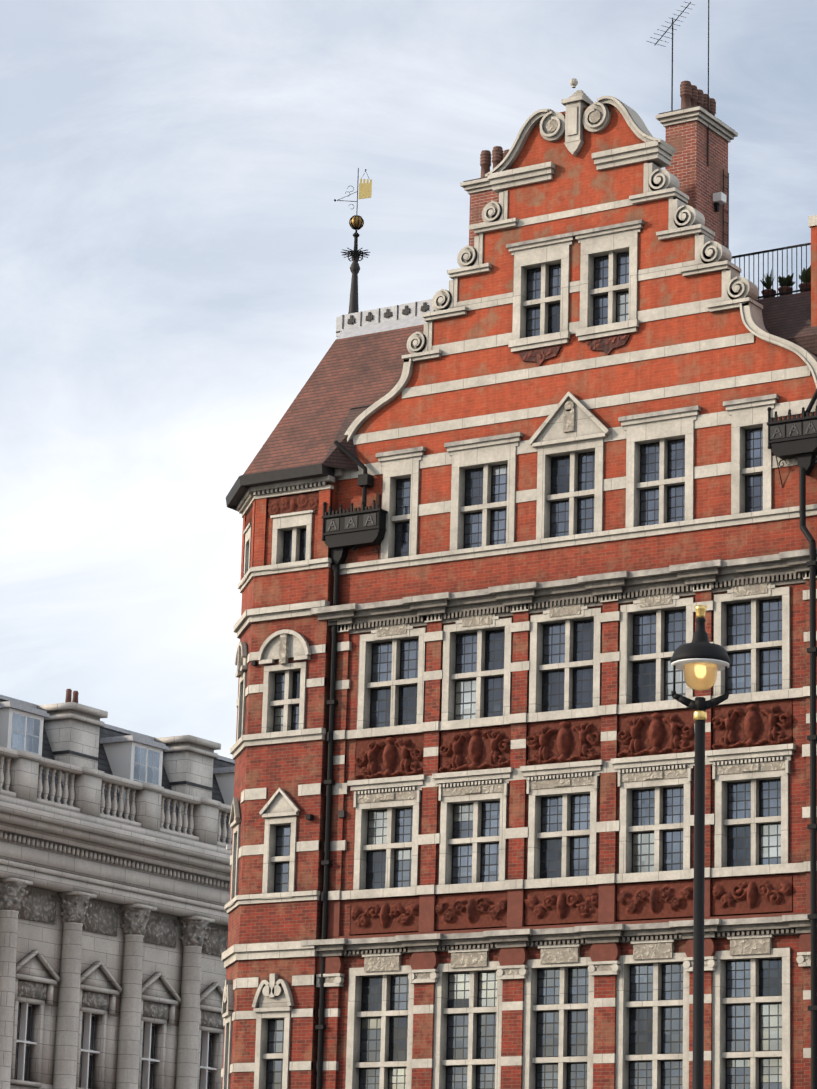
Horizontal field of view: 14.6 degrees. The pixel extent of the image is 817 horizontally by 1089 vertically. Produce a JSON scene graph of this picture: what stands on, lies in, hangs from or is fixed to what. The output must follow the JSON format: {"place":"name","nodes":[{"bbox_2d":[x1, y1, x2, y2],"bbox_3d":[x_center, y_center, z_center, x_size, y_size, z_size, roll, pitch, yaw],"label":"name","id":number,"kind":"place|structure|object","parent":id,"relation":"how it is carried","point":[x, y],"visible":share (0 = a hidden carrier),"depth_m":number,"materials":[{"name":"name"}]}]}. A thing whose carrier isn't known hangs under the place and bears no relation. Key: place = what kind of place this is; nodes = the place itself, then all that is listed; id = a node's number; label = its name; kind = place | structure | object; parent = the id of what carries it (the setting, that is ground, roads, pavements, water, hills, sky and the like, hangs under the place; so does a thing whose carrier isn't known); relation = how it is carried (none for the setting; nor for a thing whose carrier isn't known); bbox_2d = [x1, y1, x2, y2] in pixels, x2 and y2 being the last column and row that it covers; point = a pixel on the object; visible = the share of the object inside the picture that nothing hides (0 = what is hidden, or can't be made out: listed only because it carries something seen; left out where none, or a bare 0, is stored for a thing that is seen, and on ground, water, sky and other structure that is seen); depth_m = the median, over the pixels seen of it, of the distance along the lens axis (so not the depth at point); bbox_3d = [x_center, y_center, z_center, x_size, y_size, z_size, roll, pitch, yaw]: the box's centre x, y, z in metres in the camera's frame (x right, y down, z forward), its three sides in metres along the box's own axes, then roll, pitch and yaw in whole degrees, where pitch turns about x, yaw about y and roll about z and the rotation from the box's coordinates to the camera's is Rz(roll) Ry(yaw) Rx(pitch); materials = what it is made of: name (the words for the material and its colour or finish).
{"place":"outdoors","nodes":[
{"label":"outdoors","id":0,"kind":"place"},
{"bbox_2d":[221,475,337,1088],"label":"corner turret","id":1,"kind":"object","parent":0,"point":[273,907],"visible":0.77,"depth_m":71.40,"materials":[{"name":"red brick"}]},
{"bbox_2d":[0,0,816,758],"label":"sky","id":2,"kind":"structure","parent":0,"point":[174,271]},
{"bbox_2d":[226,192,725,849],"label":"wall fixtures","id":3,"kind":"object","parent":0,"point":[718,198],"depth_m":72.66,"materials":[{"name":"white paint"}]},
{"bbox_2d":[226,215,816,510],"bbox_3d":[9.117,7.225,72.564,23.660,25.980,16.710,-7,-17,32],"label":"red building roofs","id":4,"kind":"structure","parent":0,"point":[357,372],"depth_m":73.75,"materials":[{"name":"brown tile"}]},
{"bbox_2d":[334,168,371,313],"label":"weather vane","id":5,"kind":"object","parent":4,"relation":"on","point":[356,222],"visible":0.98,"depth_m":77.08,"materials":[{"name":"black metal"}]},
{"bbox_2d":[460,81,737,248],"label":"chimneys","id":6,"kind":"object","parent":4,"relation":"on","point":[686,127],"visible":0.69,"depth_m":72.85,"materials":[{"name":"red brick"}]},
{"bbox_2d":[647,0,708,165],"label":"tv aerials","id":7,"kind":"object","parent":6,"relation":"attached to","point":[672,23],"visible":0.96,"depth_m":73.18,"materials":[{"name":"black metal"}]},
{"bbox_2d":[732,242,810,299],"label":"roof terrace railing and planters","id":8,"kind":"object","parent":4,"relation":"on","point":[786,284],"visible":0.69,"depth_m":69.30,"materials":[{"name":"black metal"}]},
{"bbox_2d":[301,391,816,1088],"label":"building facade","id":9,"kind":"structure","parent":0,"point":[511,873],"depth_m":67.70,"materials":[{"name":"red brick"}]},
{"bbox_2d":[334,78,816,477],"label":"gable","id":10,"kind":"structure","parent":9,"relation":"on","point":[597,274],"depth_m":70.27,"materials":[{"name":"red brick"}]},
{"bbox_2d":[315,389,816,1088],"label":"drainpipes","id":11,"kind":"object","parent":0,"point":[365,525],"visible":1,"depth_m":66.28,"materials":[{"name":"black metal"}]},
{"label":"ground","id":12,"kind":"structure","parent":0,"visible":0},
{"bbox_2d":[0,689,234,1088],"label":"grey stone building","id":13,"kind":"structure","parent":12,"relation":"on","point":[115,866],"depth_m":102.25,"materials":[{"name":"white stone"}]},
{"bbox_2d":[670,605,729,1088],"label":"street lamp","id":14,"kind":"object","parent":12,"relation":"on","point":[700,660],"visible":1,"depth_m":36.66,"materials":[{"name":"black metal"}]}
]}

